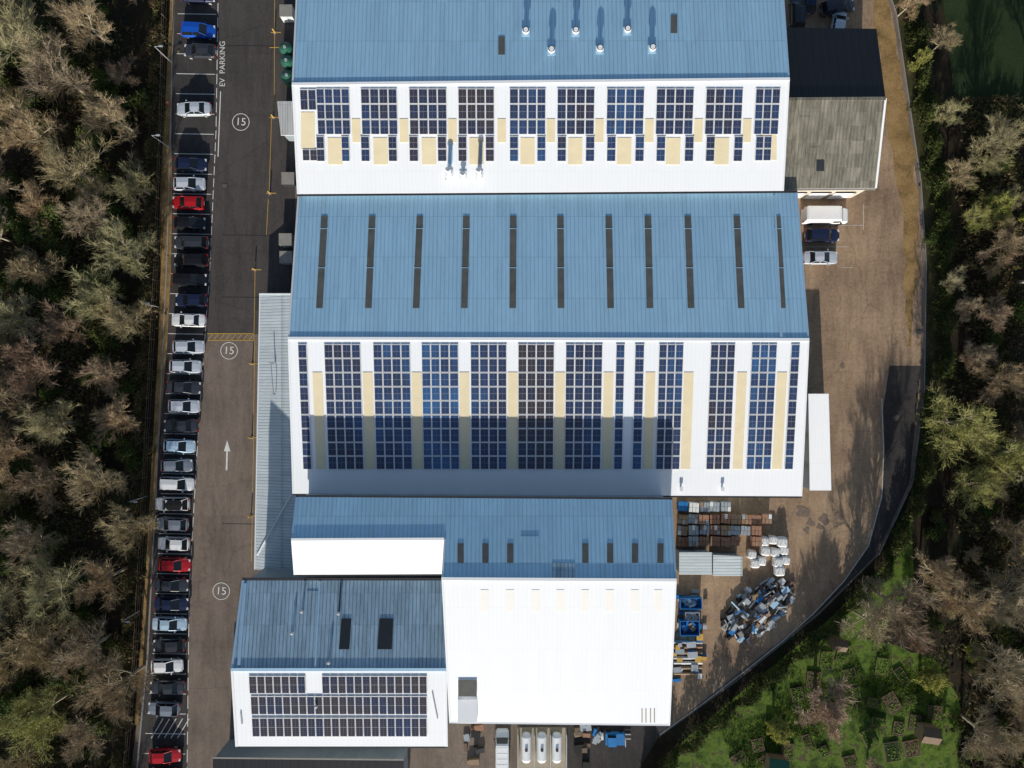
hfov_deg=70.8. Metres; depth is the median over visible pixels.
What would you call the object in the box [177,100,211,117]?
parked car
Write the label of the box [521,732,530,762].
gas tank
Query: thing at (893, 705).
raised garden bed
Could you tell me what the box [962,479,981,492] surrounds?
evergreen shrub
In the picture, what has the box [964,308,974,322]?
evergreen shrub
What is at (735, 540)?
pallet stack
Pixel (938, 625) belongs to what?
evergreen shrub
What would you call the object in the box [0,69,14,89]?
evergreen shrub
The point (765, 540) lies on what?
bulk bag
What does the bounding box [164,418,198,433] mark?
parked car
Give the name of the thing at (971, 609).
bare tree
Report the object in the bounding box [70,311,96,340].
evergreen shrub
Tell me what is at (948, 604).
bare sapling
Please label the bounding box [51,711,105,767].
bare tree
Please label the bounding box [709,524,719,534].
pallet stack
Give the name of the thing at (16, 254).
evergreen shrub
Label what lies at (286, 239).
equipment cabinet
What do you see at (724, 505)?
pallet stack
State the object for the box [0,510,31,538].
evergreen shrub
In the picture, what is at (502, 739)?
parked van
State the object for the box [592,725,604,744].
plastic crate pile
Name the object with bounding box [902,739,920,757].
raised garden bed
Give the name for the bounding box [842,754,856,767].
raised garden bed
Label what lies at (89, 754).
evergreen shrub
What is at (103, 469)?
evergreen shrub
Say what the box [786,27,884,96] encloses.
roof
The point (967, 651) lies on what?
evergreen shrub
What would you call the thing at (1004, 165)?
evergreen shrub
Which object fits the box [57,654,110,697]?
evergreen shrub
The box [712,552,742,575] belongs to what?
storage shelter
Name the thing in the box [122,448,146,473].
evergreen shrub
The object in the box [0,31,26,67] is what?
evergreen shrub
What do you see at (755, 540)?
pallet stack
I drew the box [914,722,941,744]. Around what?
garden shed
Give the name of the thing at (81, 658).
bare tree
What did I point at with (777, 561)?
bulk bag
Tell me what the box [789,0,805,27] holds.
parked car
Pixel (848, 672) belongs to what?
raised garden bed
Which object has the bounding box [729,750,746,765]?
raised garden bed
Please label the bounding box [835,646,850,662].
raised garden bed
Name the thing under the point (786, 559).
bulk bag
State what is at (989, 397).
bare sapling
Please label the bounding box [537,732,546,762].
gas tank
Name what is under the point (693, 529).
pallet stack
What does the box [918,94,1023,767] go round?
woodland undergrowth
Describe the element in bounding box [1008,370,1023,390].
bare sapling
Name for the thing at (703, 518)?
pallet stack
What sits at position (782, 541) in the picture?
bulk bag
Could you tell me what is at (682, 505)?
pallet stack
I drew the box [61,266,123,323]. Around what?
bare tree
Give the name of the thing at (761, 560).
bulk bag
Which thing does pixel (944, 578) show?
evergreen shrub
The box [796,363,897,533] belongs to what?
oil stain
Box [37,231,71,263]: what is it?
evergreen shrub
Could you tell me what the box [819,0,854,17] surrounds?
parked car
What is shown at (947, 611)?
bare sapling
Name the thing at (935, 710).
raised garden bed
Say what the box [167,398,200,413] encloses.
parked car
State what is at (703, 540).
pallet stack
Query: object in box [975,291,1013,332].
bare tree
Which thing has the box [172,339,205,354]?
parked car
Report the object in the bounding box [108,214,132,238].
evergreen shrub
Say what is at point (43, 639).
bare tree
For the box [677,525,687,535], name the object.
pallet stack
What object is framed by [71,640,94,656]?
evergreen shrub
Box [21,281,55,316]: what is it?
evergreen shrub
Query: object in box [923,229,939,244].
evergreen shrub
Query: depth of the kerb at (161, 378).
96.88 m
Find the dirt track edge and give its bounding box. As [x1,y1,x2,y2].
[873,0,918,346]
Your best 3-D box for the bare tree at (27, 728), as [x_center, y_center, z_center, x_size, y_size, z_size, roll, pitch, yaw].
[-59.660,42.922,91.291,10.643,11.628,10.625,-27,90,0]
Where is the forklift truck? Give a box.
[605,729,630,746]
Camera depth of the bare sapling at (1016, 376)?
94.69 m
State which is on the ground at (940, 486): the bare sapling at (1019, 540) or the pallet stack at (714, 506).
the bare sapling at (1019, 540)
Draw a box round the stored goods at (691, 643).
[672,589,707,681]
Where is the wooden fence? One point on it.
(149, 378)
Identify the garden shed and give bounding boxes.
[828,636,847,651]
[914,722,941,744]
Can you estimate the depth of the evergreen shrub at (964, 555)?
96.39 m
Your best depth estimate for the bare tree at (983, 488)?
92.46 m
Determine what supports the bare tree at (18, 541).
on the ground at (940, 486)
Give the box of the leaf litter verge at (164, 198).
[134,0,174,724]
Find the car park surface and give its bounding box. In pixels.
[138,0,218,767]
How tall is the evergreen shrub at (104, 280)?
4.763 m
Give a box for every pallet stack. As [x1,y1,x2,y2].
[676,536,687,546]
[677,501,687,510]
[677,514,688,524]
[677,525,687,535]
[687,513,697,523]
[687,524,698,534]
[687,535,698,546]
[688,501,698,512]
[697,513,708,524]
[698,501,709,511]
[698,535,708,545]
[699,524,709,534]
[707,500,719,511]
[708,514,719,523]
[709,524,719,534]
[709,535,720,546]
[719,501,730,510]
[719,513,730,523]
[719,524,730,534]
[719,535,730,546]
[729,535,740,545]
[730,514,740,523]
[730,525,740,535]
[739,513,751,523]
[739,525,750,535]
[748,524,761,534]
[749,535,761,545]
[750,514,760,524]
[759,513,771,523]
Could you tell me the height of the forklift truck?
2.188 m
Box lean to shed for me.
[254,293,295,569]
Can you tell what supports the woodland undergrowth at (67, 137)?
on the ground at (940, 486)
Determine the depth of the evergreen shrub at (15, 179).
95.63 m
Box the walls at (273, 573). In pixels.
[251,568,448,725]
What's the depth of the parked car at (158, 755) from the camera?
95.91 m
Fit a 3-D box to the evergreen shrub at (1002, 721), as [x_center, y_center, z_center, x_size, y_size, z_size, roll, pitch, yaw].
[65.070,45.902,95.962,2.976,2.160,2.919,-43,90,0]
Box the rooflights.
[304,591,392,648]
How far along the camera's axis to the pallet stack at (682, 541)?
96.08 m
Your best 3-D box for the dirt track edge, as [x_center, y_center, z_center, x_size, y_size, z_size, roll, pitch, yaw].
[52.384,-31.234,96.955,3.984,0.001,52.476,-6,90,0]
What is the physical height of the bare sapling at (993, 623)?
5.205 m
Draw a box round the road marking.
[144,0,863,758]
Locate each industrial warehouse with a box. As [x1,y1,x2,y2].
[288,191,808,497]
[291,493,676,725]
[292,0,789,195]
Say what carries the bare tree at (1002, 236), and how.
on the ground at (940, 486)
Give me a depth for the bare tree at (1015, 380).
92.36 m
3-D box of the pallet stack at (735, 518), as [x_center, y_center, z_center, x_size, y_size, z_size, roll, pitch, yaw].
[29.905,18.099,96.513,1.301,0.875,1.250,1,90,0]
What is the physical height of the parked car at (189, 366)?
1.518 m
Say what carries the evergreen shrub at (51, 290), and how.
on the ground at (940, 486)
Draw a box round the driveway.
[653,366,920,738]
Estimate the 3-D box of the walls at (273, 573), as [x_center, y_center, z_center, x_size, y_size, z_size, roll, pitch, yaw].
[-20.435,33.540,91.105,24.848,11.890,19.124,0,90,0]
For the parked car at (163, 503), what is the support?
on the car park surface
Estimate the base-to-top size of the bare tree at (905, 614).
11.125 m
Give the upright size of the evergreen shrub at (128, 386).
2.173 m
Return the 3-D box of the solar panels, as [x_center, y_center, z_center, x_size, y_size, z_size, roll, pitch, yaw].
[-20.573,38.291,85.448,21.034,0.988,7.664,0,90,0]
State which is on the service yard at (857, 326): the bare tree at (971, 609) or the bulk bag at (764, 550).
the bulk bag at (764, 550)
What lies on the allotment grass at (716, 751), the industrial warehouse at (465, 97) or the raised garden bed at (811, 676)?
the raised garden bed at (811, 676)
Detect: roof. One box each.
[213,759,403,767]
[233,580,444,667]
[233,671,445,745]
[785,100,883,188]
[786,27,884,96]
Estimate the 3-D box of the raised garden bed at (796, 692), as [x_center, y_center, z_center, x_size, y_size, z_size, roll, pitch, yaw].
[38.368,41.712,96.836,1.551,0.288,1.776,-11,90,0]
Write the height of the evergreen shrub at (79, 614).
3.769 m
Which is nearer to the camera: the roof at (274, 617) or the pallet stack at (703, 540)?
the roof at (274, 617)
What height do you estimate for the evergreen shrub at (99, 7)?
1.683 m
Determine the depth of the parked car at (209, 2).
96.23 m
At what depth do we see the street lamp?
93.54 m
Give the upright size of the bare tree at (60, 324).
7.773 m
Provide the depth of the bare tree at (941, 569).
92.11 m
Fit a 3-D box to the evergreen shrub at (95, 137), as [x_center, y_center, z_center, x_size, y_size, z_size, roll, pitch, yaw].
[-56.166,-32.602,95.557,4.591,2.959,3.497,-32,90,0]
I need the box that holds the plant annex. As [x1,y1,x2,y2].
[803,394,830,489]
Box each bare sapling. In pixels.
[927,555,953,573]
[933,579,946,590]
[936,592,957,619]
[937,590,961,617]
[942,264,967,292]
[958,353,979,373]
[962,337,991,367]
[963,342,1000,372]
[963,545,982,563]
[964,428,1001,456]
[967,641,987,660]
[971,148,1006,177]
[974,655,997,675]
[978,379,1003,406]
[980,605,1017,631]
[981,260,1001,279]
[986,476,1011,503]
[991,183,1023,208]
[996,214,1016,230]
[1002,369,1023,387]
[1002,693,1023,722]
[1005,728,1023,751]
[1006,423,1023,451]
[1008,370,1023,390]
[1008,650,1023,680]
[1008,706,1023,734]
[1009,421,1023,444]
[1011,535,1022,548]
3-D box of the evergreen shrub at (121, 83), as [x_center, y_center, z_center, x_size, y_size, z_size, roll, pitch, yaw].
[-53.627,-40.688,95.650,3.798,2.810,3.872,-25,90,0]
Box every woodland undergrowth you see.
[0,0,185,767]
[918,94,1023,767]
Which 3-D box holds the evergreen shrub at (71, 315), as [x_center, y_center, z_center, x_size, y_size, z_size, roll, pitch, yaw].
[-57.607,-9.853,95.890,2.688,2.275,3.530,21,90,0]
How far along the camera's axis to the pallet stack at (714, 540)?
95.78 m
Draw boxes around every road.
[206,0,294,333]
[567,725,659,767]
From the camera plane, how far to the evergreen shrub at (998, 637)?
95.68 m
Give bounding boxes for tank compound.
[517,727,566,767]
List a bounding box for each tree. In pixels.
[0,0,59,76]
[0,84,33,122]
[0,88,68,162]
[0,157,24,203]
[0,204,12,241]
[0,288,39,346]
[0,332,63,400]
[0,367,41,418]
[0,419,35,490]
[0,470,20,511]
[0,514,65,573]
[0,573,25,634]
[0,639,30,693]
[0,680,71,766]
[0,745,37,767]
[1,616,89,686]
[2,246,66,288]
[3,452,67,518]
[9,23,93,105]
[13,399,76,449]
[13,552,91,631]
[14,178,64,237]
[29,298,86,348]
[36,130,121,200]
[42,0,114,53]
[43,613,111,691]
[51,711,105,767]
[52,180,110,245]
[54,441,129,516]
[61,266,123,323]
[70,355,128,397]
[70,648,154,726]
[73,556,127,612]
[76,90,136,143]
[85,216,157,281]
[89,392,139,447]
[91,295,155,341]
[95,500,163,559]
[101,53,139,85]
[105,148,155,214]
[765,711,794,745]
[793,674,857,747]
[835,576,898,648]
[862,572,943,653]
[864,756,882,767]
[894,0,934,21]
[904,623,936,656]
[907,61,920,71]
[911,45,933,65]
[912,549,966,597]
[912,663,952,694]
[923,383,999,468]
[927,21,962,50]
[930,569,1009,639]
[934,100,971,126]
[945,156,978,189]
[945,464,1006,518]
[954,290,984,322]
[959,698,1023,767]
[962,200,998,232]
[965,108,1023,169]
[970,362,1023,404]
[970,415,1023,496]
[971,631,1023,708]
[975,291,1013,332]
[976,222,1023,268]
[978,560,1023,635]
[980,191,1020,227]
[991,511,1023,570]
[998,467,1023,483]
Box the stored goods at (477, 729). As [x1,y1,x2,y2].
[463,724,591,767]
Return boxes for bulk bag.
[746,549,756,558]
[749,558,759,567]
[756,555,765,565]
[759,546,769,555]
[761,536,768,545]
[767,535,776,543]
[770,547,779,556]
[772,557,782,566]
[773,566,784,575]
[776,536,787,546]
[778,546,788,554]
[779,555,789,564]
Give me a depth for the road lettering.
96.95 m
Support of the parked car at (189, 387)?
on the car park surface
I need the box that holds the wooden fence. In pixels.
[123,0,166,767]
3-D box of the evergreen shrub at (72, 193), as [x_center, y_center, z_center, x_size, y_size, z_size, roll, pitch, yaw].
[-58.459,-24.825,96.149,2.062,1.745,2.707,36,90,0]
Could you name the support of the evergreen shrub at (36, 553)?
on the ground at (940, 486)
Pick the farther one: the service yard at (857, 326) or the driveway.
the service yard at (857, 326)
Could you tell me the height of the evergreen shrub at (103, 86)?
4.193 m
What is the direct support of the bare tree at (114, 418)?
on the ground at (940, 486)
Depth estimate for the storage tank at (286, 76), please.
95.09 m
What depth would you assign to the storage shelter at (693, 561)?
94.32 m
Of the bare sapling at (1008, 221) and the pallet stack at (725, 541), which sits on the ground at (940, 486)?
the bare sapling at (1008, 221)
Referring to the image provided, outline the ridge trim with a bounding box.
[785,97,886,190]
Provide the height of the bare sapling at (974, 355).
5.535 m
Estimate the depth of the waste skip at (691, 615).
96.01 m
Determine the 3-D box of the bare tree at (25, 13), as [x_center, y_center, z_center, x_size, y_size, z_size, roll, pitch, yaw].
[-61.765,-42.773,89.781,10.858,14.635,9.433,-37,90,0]
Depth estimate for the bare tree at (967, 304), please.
93.67 m
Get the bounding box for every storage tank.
[279,42,292,57]
[280,55,292,70]
[281,70,291,87]
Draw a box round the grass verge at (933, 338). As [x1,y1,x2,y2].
[893,0,946,482]
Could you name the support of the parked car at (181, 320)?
on the car park surface
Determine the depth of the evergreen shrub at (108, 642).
95.89 m
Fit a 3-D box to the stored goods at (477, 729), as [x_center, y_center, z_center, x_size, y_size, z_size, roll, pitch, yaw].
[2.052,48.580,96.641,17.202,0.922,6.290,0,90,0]
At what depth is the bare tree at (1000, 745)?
90.48 m
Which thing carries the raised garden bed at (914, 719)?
on the allotment grass at (716, 751)
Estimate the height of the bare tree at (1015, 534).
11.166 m
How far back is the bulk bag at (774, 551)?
95.93 m
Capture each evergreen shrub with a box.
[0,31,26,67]
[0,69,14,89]
[0,169,23,188]
[0,195,26,233]
[0,273,6,292]
[0,467,13,499]
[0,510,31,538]
[0,519,14,539]
[0,553,14,575]
[0,559,19,574]
[0,686,24,721]
[1,57,12,70]
[1,264,34,293]
[5,85,41,110]
[5,691,35,725]
[8,457,35,482]
[8,499,35,522]
[10,672,35,694]
[11,248,40,271]
[12,212,44,247]
[13,307,23,321]
[19,458,51,478]
[19,575,40,591]
[21,111,49,131]
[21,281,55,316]
[25,514,39,532]
[28,18,49,40]
[28,196,72,240]
[28,544,53,571]
[29,272,69,304]
[34,529,62,553]
[36,260,60,284]
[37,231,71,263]
[37,532,64,556]
[38,385,63,403]
[41,667,65,688]
[44,46,78,73]
[45,575,67,600]
[54,604,83,626]
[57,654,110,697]
[58,462,92,481]
[60,65,83,87]
[60,668,74,687]
[65,189,83,206]
[66,267,88,284]
[66,297,86,320]
[68,610,98,635]
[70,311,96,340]
[71,158,109,187]
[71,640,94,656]
[71,747,93,764]
[72,125,106,151]
[76,572,93,593]
[77,370,100,386]
[78,0,94,13]
[84,269,126,298]
[86,427,114,455]
[87,713,114,736]
[89,70,121,104]
[89,347,116,377]
[90,318,120,344]
[92,0,110,14]
[92,66,126,89]
[94,329,127,351]
[94,465,120,485]
[98,101,132,133]
[98,194,124,216]
[100,634,120,649]
[102,467,117,485]
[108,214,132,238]
[113,435,139,461]
[115,375,137,396]
[116,303,139,333]
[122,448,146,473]
[125,88,157,112]
[922,523,947,542]
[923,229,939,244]
[923,613,945,632]
[929,509,945,528]
[929,582,937,593]
[930,572,952,584]
[940,458,951,464]
[941,430,957,446]
[949,721,963,733]
[956,754,969,767]
[957,270,965,280]
[957,481,973,499]
[961,745,984,761]
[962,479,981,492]
[962,553,971,563]
[963,640,987,663]
[964,211,983,233]
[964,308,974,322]
[966,662,975,673]
[967,156,989,178]
[967,181,978,191]
[968,197,974,206]
[973,501,1000,518]
[982,327,1003,349]
[988,714,1009,738]
[992,628,1014,645]
[993,361,1019,373]
[994,152,1015,174]
[995,625,1014,646]
[1008,645,1023,662]
[1010,298,1023,323]
[1017,642,1023,654]
[1018,212,1023,222]
[1018,751,1023,766]
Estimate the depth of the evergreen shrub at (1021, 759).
96.16 m
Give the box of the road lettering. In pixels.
[219,41,224,85]
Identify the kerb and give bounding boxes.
[136,0,173,767]
[659,398,883,734]
[878,0,926,554]
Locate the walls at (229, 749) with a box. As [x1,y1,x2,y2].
[216,739,407,767]
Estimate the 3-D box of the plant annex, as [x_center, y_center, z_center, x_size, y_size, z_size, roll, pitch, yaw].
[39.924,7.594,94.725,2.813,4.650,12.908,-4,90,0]
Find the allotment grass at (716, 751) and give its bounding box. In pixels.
[666,523,961,767]
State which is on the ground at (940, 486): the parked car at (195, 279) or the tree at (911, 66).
the tree at (911, 66)
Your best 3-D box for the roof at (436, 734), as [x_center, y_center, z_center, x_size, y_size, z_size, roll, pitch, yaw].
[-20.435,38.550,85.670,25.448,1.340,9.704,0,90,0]
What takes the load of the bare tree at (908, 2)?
on the ground at (940, 486)
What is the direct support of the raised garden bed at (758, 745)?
on the allotment grass at (716, 751)
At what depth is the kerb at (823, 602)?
96.94 m
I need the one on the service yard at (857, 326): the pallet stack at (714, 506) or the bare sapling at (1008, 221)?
the pallet stack at (714, 506)
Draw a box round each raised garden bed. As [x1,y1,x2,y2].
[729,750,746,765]
[751,738,764,752]
[758,752,770,766]
[781,743,793,760]
[790,686,803,701]
[801,733,812,749]
[805,671,821,687]
[817,744,829,757]
[819,651,833,668]
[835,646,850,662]
[842,667,855,678]
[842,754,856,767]
[851,686,860,699]
[859,727,878,749]
[866,696,878,708]
[871,716,886,727]
[874,657,889,675]
[881,691,902,714]
[883,741,900,762]
[892,721,904,736]
[893,666,910,685]
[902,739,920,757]
[905,694,917,704]
[908,714,921,729]
[927,705,941,719]
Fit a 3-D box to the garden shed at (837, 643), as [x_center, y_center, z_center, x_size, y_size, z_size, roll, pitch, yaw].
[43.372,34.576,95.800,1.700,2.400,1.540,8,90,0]
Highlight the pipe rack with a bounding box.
[673,640,702,674]
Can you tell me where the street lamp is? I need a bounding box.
[154,45,170,61]
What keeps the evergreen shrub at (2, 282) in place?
on the ground at (940, 486)
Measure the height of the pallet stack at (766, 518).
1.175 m
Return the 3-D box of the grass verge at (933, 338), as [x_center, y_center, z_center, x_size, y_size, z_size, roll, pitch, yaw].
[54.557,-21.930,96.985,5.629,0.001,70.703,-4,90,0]
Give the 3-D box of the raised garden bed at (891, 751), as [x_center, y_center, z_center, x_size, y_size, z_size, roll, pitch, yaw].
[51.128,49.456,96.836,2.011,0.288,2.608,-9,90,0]
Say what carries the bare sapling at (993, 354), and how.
on the ground at (940, 486)
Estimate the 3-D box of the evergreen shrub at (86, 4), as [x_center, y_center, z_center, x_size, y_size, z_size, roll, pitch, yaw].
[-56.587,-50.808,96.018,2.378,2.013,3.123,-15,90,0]
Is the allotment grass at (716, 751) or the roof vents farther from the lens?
the allotment grass at (716, 751)
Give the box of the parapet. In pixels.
[213,757,403,760]
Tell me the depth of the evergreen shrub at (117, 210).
95.51 m
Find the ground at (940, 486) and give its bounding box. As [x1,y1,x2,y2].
[0,0,1023,767]
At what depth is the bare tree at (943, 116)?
93.64 m
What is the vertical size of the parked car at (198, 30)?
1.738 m
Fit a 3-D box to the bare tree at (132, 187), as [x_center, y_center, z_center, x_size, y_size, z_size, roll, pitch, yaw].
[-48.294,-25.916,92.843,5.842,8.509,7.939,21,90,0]
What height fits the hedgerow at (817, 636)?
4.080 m
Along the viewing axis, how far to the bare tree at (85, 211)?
91.28 m
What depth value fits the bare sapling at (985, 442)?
93.21 m
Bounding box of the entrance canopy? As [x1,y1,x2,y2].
[277,101,293,141]
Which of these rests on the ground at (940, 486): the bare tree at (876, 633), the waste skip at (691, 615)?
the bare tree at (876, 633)
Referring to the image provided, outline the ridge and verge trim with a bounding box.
[231,578,447,747]
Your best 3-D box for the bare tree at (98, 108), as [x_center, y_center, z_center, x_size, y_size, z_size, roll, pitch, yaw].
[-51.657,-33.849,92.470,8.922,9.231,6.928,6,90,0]
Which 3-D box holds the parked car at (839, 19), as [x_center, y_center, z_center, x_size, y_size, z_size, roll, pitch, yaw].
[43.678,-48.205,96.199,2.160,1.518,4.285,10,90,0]
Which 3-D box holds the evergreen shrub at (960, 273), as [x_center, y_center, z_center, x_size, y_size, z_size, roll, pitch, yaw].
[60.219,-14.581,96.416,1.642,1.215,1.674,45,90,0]
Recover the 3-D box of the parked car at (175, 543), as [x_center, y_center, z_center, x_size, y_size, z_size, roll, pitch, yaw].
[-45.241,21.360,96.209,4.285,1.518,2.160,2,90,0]
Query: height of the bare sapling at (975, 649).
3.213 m
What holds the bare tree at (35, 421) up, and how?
on the ground at (940, 486)
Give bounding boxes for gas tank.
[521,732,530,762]
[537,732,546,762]
[552,732,561,762]
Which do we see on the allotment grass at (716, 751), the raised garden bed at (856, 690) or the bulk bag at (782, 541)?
the raised garden bed at (856, 690)
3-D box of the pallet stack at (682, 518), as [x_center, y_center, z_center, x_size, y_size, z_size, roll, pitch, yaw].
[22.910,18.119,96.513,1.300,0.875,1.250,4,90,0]
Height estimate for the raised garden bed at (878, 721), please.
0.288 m
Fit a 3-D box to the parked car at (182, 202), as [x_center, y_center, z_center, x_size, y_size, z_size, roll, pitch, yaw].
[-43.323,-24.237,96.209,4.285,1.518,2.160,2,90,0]
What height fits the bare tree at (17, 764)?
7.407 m
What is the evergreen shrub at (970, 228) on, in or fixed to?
on the ground at (940, 486)
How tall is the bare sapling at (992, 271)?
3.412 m
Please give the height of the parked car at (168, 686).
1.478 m
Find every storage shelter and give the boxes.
[676,549,711,574]
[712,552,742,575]
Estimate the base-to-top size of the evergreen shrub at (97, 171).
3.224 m
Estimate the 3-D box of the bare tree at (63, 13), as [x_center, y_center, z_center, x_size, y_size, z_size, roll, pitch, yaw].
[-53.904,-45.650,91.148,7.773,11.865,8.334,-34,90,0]
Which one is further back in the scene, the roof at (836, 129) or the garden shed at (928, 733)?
the garden shed at (928, 733)
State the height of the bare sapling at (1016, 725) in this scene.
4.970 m
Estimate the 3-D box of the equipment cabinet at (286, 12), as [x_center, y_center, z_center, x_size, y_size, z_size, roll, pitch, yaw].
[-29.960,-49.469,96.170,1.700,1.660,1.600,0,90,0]
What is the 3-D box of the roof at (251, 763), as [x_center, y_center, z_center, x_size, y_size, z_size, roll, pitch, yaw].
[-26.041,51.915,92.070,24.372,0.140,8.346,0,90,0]
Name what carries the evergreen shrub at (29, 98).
on the ground at (940, 486)
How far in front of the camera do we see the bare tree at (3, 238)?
93.53 m
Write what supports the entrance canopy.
on the ground at (940, 486)
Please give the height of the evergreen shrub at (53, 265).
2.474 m
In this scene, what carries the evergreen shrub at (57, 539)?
on the ground at (940, 486)
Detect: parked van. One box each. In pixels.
[494,728,510,767]
[801,205,847,224]
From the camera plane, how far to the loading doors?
95.14 m
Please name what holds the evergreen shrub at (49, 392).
on the ground at (940, 486)
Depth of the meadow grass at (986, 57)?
96.98 m
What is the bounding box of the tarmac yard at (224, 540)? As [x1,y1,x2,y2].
[132,0,925,767]
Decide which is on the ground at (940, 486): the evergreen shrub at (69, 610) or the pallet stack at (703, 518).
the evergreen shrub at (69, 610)
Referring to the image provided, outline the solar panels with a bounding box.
[249,676,426,736]
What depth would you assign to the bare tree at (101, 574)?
90.00 m
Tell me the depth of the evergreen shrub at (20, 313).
95.89 m
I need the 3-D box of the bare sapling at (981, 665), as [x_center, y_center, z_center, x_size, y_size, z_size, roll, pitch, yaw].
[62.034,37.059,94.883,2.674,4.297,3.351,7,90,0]
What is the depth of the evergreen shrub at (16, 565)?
95.82 m
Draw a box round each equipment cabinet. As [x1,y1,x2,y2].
[279,4,294,21]
[279,233,294,246]
[279,251,293,264]
[281,172,296,186]
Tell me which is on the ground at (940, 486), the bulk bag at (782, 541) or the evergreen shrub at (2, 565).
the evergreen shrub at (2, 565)
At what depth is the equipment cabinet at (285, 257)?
95.34 m
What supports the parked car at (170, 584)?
on the car park surface
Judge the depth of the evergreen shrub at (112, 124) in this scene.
94.98 m
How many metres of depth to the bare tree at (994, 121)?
91.40 m
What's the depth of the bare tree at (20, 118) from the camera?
89.92 m
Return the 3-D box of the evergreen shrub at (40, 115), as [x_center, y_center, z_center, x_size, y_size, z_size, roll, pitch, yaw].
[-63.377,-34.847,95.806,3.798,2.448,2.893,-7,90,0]
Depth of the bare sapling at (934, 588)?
95.30 m
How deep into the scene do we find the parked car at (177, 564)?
95.91 m
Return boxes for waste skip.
[678,595,701,608]
[678,618,699,635]
[683,610,699,620]
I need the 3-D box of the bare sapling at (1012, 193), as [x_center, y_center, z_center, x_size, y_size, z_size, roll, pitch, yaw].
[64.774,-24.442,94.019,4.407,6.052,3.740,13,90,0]
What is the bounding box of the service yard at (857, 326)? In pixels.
[673,0,921,723]
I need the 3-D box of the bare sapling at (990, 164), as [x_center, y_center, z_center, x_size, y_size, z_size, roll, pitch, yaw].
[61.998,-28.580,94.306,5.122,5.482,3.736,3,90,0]
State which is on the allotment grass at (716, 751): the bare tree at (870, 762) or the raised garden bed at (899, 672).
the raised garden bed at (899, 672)
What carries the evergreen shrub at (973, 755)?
on the ground at (940, 486)
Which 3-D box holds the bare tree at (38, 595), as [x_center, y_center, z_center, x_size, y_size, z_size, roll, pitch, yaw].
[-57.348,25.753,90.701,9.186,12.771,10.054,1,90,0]
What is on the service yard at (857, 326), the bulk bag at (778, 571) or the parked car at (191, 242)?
the bulk bag at (778, 571)
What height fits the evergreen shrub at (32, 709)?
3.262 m
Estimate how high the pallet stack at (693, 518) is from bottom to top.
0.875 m
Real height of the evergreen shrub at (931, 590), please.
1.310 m
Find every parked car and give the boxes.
[148,699,180,717]
[149,746,181,764]
[150,678,184,695]
[151,657,183,674]
[152,615,187,632]
[153,637,185,654]
[154,576,189,593]
[154,595,189,612]
[155,496,189,511]
[157,516,188,532]
[158,536,189,551]
[158,556,191,573]
[159,476,194,492]
[160,458,193,473]
[163,438,196,454]
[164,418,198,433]
[166,379,201,395]
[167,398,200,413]
[169,358,201,374]
[172,194,204,210]
[172,271,207,287]
[172,312,206,327]
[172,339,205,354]
[173,175,205,191]
[173,214,206,230]
[174,234,208,250]
[174,252,208,267]
[175,156,207,172]
[176,291,207,307]
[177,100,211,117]
[180,21,216,39]
[181,0,215,4]
[184,41,216,59]
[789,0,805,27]
[803,0,816,13]
[803,249,836,264]
[804,227,838,242]
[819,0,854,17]
[830,12,848,27]
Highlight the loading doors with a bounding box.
[798,192,856,198]
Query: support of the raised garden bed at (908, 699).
on the allotment grass at (716, 751)
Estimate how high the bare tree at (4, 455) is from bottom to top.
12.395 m
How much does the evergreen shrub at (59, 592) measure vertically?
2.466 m
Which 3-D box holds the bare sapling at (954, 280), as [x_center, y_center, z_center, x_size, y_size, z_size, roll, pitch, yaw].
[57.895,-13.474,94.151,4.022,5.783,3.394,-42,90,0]
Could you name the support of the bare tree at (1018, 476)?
on the ground at (940, 486)
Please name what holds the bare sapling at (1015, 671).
on the ground at (940, 486)
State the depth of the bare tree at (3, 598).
90.95 m
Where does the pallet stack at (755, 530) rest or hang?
on the service yard at (857, 326)
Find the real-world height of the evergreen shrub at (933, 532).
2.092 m
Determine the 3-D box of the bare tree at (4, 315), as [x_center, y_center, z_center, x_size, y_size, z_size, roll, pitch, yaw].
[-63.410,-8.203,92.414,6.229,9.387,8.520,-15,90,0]
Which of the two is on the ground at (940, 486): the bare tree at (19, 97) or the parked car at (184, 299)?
the bare tree at (19, 97)
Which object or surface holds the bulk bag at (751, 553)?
on the service yard at (857, 326)
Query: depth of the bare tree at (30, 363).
89.68 m
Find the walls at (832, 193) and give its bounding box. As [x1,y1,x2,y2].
[784,180,864,197]
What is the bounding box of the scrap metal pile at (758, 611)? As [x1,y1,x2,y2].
[720,577,794,643]
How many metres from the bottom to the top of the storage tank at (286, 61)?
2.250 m
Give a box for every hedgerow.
[107,0,173,767]
[656,390,943,767]
[899,0,961,380]
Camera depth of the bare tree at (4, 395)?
90.60 m
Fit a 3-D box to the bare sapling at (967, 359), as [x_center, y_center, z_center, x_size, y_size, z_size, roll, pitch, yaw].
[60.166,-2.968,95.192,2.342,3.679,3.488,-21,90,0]
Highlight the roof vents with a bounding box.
[240,610,437,723]
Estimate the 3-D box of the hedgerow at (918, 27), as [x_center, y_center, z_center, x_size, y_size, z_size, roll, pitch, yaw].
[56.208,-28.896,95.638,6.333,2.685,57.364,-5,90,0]
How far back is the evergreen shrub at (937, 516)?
95.93 m
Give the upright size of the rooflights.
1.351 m
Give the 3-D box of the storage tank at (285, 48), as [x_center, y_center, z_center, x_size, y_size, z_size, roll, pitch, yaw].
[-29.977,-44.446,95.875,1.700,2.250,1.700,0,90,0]
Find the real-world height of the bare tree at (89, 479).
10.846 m
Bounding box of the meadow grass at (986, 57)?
[943,0,1023,123]
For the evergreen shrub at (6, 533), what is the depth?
95.57 m

